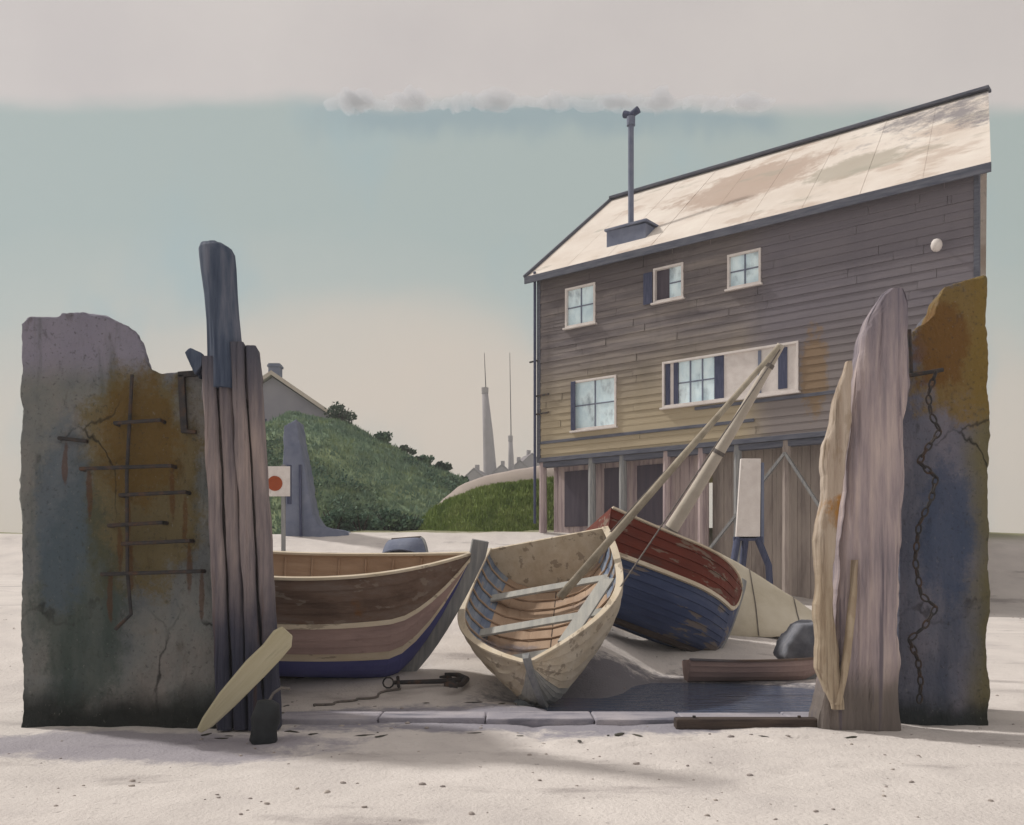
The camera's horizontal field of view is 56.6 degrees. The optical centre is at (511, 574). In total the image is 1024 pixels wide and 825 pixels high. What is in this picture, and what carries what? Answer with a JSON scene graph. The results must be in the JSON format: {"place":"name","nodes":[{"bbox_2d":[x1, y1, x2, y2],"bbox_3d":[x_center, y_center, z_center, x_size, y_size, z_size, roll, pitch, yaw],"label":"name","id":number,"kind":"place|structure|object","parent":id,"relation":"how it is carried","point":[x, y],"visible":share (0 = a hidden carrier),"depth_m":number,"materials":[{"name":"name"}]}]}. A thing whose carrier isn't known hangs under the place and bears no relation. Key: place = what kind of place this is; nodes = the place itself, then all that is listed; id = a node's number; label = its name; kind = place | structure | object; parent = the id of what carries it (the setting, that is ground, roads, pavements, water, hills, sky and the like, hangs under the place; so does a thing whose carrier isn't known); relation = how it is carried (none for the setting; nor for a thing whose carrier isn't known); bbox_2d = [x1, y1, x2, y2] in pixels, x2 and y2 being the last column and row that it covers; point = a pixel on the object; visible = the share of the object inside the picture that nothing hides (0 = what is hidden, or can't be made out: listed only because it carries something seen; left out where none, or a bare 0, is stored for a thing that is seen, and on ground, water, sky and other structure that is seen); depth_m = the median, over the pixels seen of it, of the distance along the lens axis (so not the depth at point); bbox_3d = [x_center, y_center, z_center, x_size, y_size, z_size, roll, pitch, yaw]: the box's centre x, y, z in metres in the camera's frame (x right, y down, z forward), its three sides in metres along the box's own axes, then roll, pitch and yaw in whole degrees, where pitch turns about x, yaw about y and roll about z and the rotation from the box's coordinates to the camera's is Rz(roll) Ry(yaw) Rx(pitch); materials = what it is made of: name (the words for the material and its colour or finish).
{"place":"outdoors","nodes":[
{"label":"outdoors","id":0,"kind":"place"},
{"bbox_2d":[265,410,467,533],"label":"hill","id":1,"kind":"structure","parent":0,"point":[365,479],"depth_m":54.60,"materials":[{"name":"green plant"}]},
{"bbox_2d":[263,363,331,421],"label":"cottage","id":2,"kind":"structure","parent":1,"relation":"on","point":[281,395],"depth_m":66.00,"materials":[{"name":"paint"}]},
{"bbox_2d":[323,401,356,423],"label":"bush","id":3,"kind":"object","parent":1,"relation":"on","point":[338,412],"visible":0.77,"depth_m":61.21,"materials":[{"name":"green plant"}]},
{"bbox_2d":[373,431,392,443],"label":"bush","id":4,"kind":"object","parent":1,"relation":"on","point":[385,437],"visible":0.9,"depth_m":60.99,"materials":[{"name":"green plant"}]},
{"bbox_2d":[397,444,416,454],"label":"bush","id":5,"kind":"object","parent":1,"relation":"on","point":[408,449],"visible":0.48,"depth_m":61.27,"materials":[{"name":"green plant"}]},
{"bbox_2d":[414,454,434,464],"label":"bush","id":6,"kind":"object","parent":1,"relation":"on","point":[424,458],"visible":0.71,"depth_m":61.37,"materials":[{"name":"green plant"}]},
{"bbox_2d":[435,460,452,470],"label":"bush","id":7,"kind":"object","parent":1,"relation":"on","point":[446,466],"visible":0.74,"depth_m":61.29,"materials":[{"name":"green plant"}]},
{"bbox_2d":[415,475,553,531],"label":"grass bank","id":8,"kind":"structure","parent":0,"point":[510,511],"depth_m":37.97,"materials":[{"name":"green plant"}]},
{"bbox_2d":[392,513,423,530],"bbox_3d":[-4.189,-2.016,38.509,1.303,1.089,1.486,0,0,0],"label":"bush","id":9,"kind":"object","parent":8,"relation":"on","point":[408,522],"visible":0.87,"depth_m":38.21,"materials":[{"name":"green plant"}]},
{"bbox_2d":[442,466,553,502],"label":"path","id":10,"kind":"structure","parent":0,"point":[515,475],"depth_m":46.57,"materials":[{"name":"beige sand"}]},
{"bbox_2d":[0,528,1023,824],"bbox_3d":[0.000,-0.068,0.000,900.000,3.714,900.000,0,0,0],"label":"beach","id":11,"kind":"structure","parent":0,"point":[956,774],"depth_m":8.20,"materials":[{"name":"beige sand"}]},
{"bbox_2d":[19,312,216,728],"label":"concrete pier","id":12,"kind":"structure","parent":11,"relation":"on","point":[116,622],"depth_m":10.00,"materials":[{"name":"concrete"}]},
{"bbox_2d":[185,341,281,730],"bbox_3d":[-2.878,-0.393,9.886,0.973,3.972,0.419,0,0,0],"label":"fender pile","id":13,"kind":"object","parent":11,"relation":"on","point":[244,621],"visible":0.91,"depth_m":9.72,"materials":[{"name":"grey wood"}]},
{"bbox_2d":[199,240,241,388],"bbox_3d":[-3.015,-2.684,9.847,0.469,1.552,0.368,0,0,0],"label":"mooring post","id":14,"kind":"object","parent":13,"relation":"on","point":[218,268],"visible":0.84,"depth_m":9.71,"materials":[{"name":"grey wood"}]},
{"bbox_2d":[197,627,291,732],"bbox_3d":[-2.632,1.028,9.380,0.907,1.026,0.100,0,0,-14],"label":"leaning plank","id":15,"kind":"object","parent":11,"relation":"on","point":[259,664],"visible":1,"depth_m":9.36,"materials":[{"name":"beige wood"}]},
{"bbox_2d":[249,686,289,744],"bbox_3d":[-2.340,1.365,9.150,0.369,0.567,0.281,0,0,0],"label":"rubber fender","id":16,"kind":"object","parent":11,"relation":"on","point":[265,719],"visible":0.95,"depth_m":9.05,"materials":[{"name":"black rubber"}]},
{"bbox_2d":[268,465,291,550],"bbox_3d":[-7.614,-2.017,31.027,0.802,3.157,0.185,0,0,0],"label":"disc sign","id":17,"kind":"object","parent":11,"relation":"on","point":[280,480],"visible":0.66,"depth_m":30.96,"materials":[{"name":"white paint"}]},
{"bbox_2d":[283,420,350,536],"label":"breakwater","id":18,"kind":"object","parent":11,"relation":"on","point":[303,518],"visible":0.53,"depth_m":33.50,"materials":[{"name":"grey concrete"}]},
{"bbox_2d":[321,508,355,530],"bbox_3d":[-7.064,-2.061,38.496,1.514,1.284,1.904,0,0,0],"label":"bush","id":19,"kind":"object","parent":11,"relation":"on","point":[334,518],"visible":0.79,"depth_m":38.30,"materials":[{"name":"green plant"}]},
{"bbox_2d":[313,688,400,706],"bbox_3d":[-1.935,1.547,12.027,0.160,0.121,1.352,0,0,44],"label":"mooring rope","id":20,"kind":"object","parent":11,"relation":"on","point":[344,701],"visible":0.99,"depth_m":11.99,"materials":[{"name":"brown fabric"}]},
{"bbox_2d":[342,511,375,530],"bbox_3d":[-6.193,-2.047,38.621,1.444,1.136,1.329,0,0,-32],"label":"bush","id":21,"kind":"object","parent":11,"relation":"on","point":[361,521],"visible":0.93,"depth_m":38.47,"materials":[{"name":"green plant"}]},
{"bbox_2d":[273,539,488,678],"bbox_3d":[-2.863,0.446,12.972,4.985,2.197,2.184,3,9,-12],"label":"fishing boat","id":22,"kind":"object","parent":11,"relation":"on","point":[356,615],"visible":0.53,"depth_m":12.62,"materials":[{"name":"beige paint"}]},
{"bbox_2d":[369,508,402,529],"bbox_3d":[-4.967,-2.108,38.524,1.455,1.230,1.304,0,0,17],"label":"bush","id":23,"kind":"object","parent":11,"relation":"on","point":[387,519],"visible":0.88,"depth_m":38.23,"materials":[{"name":"green plant"}]},
{"bbox_2d":[382,536,427,552],"bbox_3d":[-3.330,-0.863,30.887,1.782,0.794,0.860,-2,-21,35],"label":"dinghy","id":24,"kind":"object","parent":11,"relation":"on","point":[414,544],"visible":0.62,"depth_m":30.60,"materials":[{"name":"grey wood"}]},
{"bbox_2d":[382,673,468,688],"bbox_3d":[-1.136,1.412,12.575,1.155,0.171,0.880,0,0,-8],"label":"anchor","id":25,"kind":"object","parent":11,"relation":"on","point":[459,680],"visible":1,"depth_m":12.54,"materials":[{"name":"metal"}]},
{"bbox_2d":[464,465,485,480],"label":"house","id":26,"kind":"structure","parent":11,"relation":"on","point":[474,473],"depth_m":250.11,"materials":[{"name":"brick"}]},
{"bbox_2d":[481,353,495,474],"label":"chimney stack","id":27,"kind":"object","parent":11,"relation":"on","point":[489,463],"visible":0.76,"depth_m":258.89,"materials":[{"name":"concrete"}]},
{"bbox_2d":[492,461,509,473],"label":"house","id":28,"kind":"structure","parent":11,"relation":"on","point":[501,468],"depth_m":256.01,"materials":[{"name":"brick"}]},
{"bbox_2d":[508,377,513,469],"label":"chimney stack","id":29,"kind":"object","parent":11,"relation":"on","point":[510,455],"visible":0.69,"depth_m":259.50,"materials":[{"name":"concrete"}]},
{"bbox_2d":[6,614,1020,824],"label":"pebbles","id":30,"kind":"object","parent":11,"relation":"on","point":[471,812],"visible":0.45,"depth_m":7.39,"materials":[{"name":"stone"}]},
{"bbox_2d":[514,457,527,469],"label":"house","id":31,"kind":"structure","parent":11,"relation":"on","point":[519,464],"depth_m":261.99,"materials":[{"name":"brick"}]},
{"bbox_2d":[514,450,538,467],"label":"house","id":32,"kind":"structure","parent":11,"relation":"on","point":[527,459],"depth_m":267.96,"materials":[{"name":"brick"}]},
{"bbox_2d":[201,701,856,741],"bbox_3d":[0.130,1.682,10.530,6.562,0.213,2.636,0,0,0],"label":"seaweed","id":33,"kind":"object","parent":11,"relation":"on","point":[619,734],"visible":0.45,"depth_m":9.46,"materials":[{"name":"brown plant"}]},
{"bbox_2d":[282,711,808,726],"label":"stone sill","id":34,"kind":"structure","parent":11,"relation":"on","point":[543,718],"depth_m":10.29,"materials":[{"name":"grey stone"}]},
{"bbox_2d":[457,345,780,707],"bbox_3d":[1.788,-0.807,13.486,5.421,2.973,6.108,-10,20,9],"label":"open boat","id":35,"kind":"object","parent":11,"relation":"on","point":[536,619],"visible":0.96,"depth_m":14.00,"materials":[{"name":"beige paint"}]},
{"bbox_2d":[585,506,746,651],"bbox_3d":[2.772,0.341,17.015,3.479,1.932,2.075,21,-33,-19],"label":"heeled boat","id":36,"kind":"object","parent":11,"relation":"on","point":[683,592],"visible":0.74,"depth_m":16.23,"materials":[{"name":"blue paint"}]},
{"bbox_2d":[663,343,784,533],"bbox_3d":[3.454,-2.086,16.061,2.246,3.445,0.271,0,0,26],"label":"pale spar","id":37,"kind":"object","parent":36,"relation":"on","point":[677,519],"visible":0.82,"depth_m":16.00,"materials":[{"name":"beige wood"}]},
{"bbox_2d":[674,715,816,729],"bbox_3d":[2.457,1.552,9.960,1.500,0.155,0.180,0,0,0],"label":"timber baulk","id":38,"kind":"object","parent":11,"relation":"on","point":[708,723],"visible":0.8,"depth_m":9.87,"materials":[{"name":"brown wood"}]},
{"bbox_2d":[682,657,816,681],"bbox_3d":[3.850,1.451,14.629,2.381,0.526,0.810,0,-8,-4],"label":"wooden log","id":39,"kind":"object","parent":11,"relation":"on","point":[717,670],"visible":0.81,"depth_m":14.33,"materials":[{"name":"brown wood"}]},
{"bbox_2d":[731,459,772,583],"bbox_3d":[5.850,-0.874,23.500,1.159,3.991,0.769,0,0,0],"label":"easel","id":40,"kind":"object","parent":11,"relation":"on","point":[750,516],"visible":0.71,"depth_m":23.44,"materials":[{"name":"white paint"}]},
{"bbox_2d":[701,543,811,636],"bbox_3d":[4.558,0.233,19.000,3.795,1.958,1.900,0,0,0],"label":"covered boat","id":41,"kind":"object","parent":11,"relation":"on","point":[767,609],"visible":0.39,"depth_m":18.51,"materials":[{"name":"beige fabric"}]},
{"bbox_2d":[523,85,990,598],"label":"timber building","id":42,"kind":"structure","parent":11,"relation":"on","point":[672,312],"depth_m":29.89,"materials":[{"name":"wood"}]},
{"bbox_2d":[562,282,596,330],"bbox_3d":[2.375,-9.277,32.868,1.375,1.444,0.260,0,0,39],"label":"window","id":43,"kind":"structure","parent":42,"relation":"in","point":[580,301],"depth_m":32.89,"materials":[{"name":"glass"}]},
{"bbox_2d":[569,375,617,432],"bbox_3d":[2.822,-5.830,32.511,1.921,1.788,0.260,0,0,39],"label":"window","id":44,"kind":"structure","parent":42,"relation":"in","point":[593,400],"depth_m":32.55,"materials":[{"name":"glass"}]},
{"bbox_2d":[643,262,684,305],"bbox_3d":[4.953,-9.398,30.813,1.507,1.192,0.260,0,0,39],"label":"window","id":45,"kind":"structure","parent":42,"relation":"in","point":[668,281],"depth_m":30.86,"materials":[{"name":"glass"}]},
{"bbox_2d":[659,341,800,409],"bbox_3d":[6.679,-6.123,29.437,4.674,1.544,0.260,0,0,39],"label":"window","id":46,"kind":"structure","parent":42,"relation":"in","point":[713,378],"depth_m":29.53,"materials":[{"name":"white paint"}]},
{"bbox_2d":[724,247,762,291],"bbox_3d":[7.116,-9.325,29.087,1.218,1.132,0.260,0,0,39],"label":"window","id":47,"kind":"structure","parent":42,"relation":"in","point":[743,268],"depth_m":29.11,"materials":[{"name":"glass"}]},
{"bbox_2d":[773,619,813,658],"bbox_3d":[4.650,1.231,15.197,0.785,1.006,0.764,0,0,0],"label":"boulder","id":48,"kind":"object","parent":11,"relation":"on","point":[795,639],"visible":0.39,"depth_m":14.86,"materials":[{"name":"grey stone"}]},
{"bbox_2d":[808,288,909,731],"bbox_3d":[3.606,-0.626,9.943,1.004,4.639,0.614,0,0,0],"label":"pointed pile","id":49,"kind":"object","parent":11,"relation":"on","point":[857,538],"visible":0.98,"depth_m":9.75,"materials":[{"name":"grey wood"}]},
{"bbox_2d":[897,275,990,725],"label":"concrete block","id":50,"kind":"structure","parent":11,"relation":"on","point":[947,338],"depth_m":10.20,"materials":[{"name":"concrete"}]},
{"bbox_2d":[907,370,941,703],"bbox_3d":[4.337,-0.395,9.980,0.366,3.513,0.075,0,0,0],"label":"iron chain","id":51,"kind":"object","parent":50,"relation":"hanging from","point":[917,538],"visible":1,"depth_m":9.97,"materials":[{"name":"black metal"}]},
{"bbox_2d":[0,0,1023,532],"label":"sky","id":52,"kind":"structure","parent":0,"point":[383,180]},
{"bbox_2d":[514,683,814,713],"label":"water","id":53,"kind":"structure","parent":0,"point":[676,698],"depth_m":12.43,"materials":[{"name":"grey liquid"}]}
]}

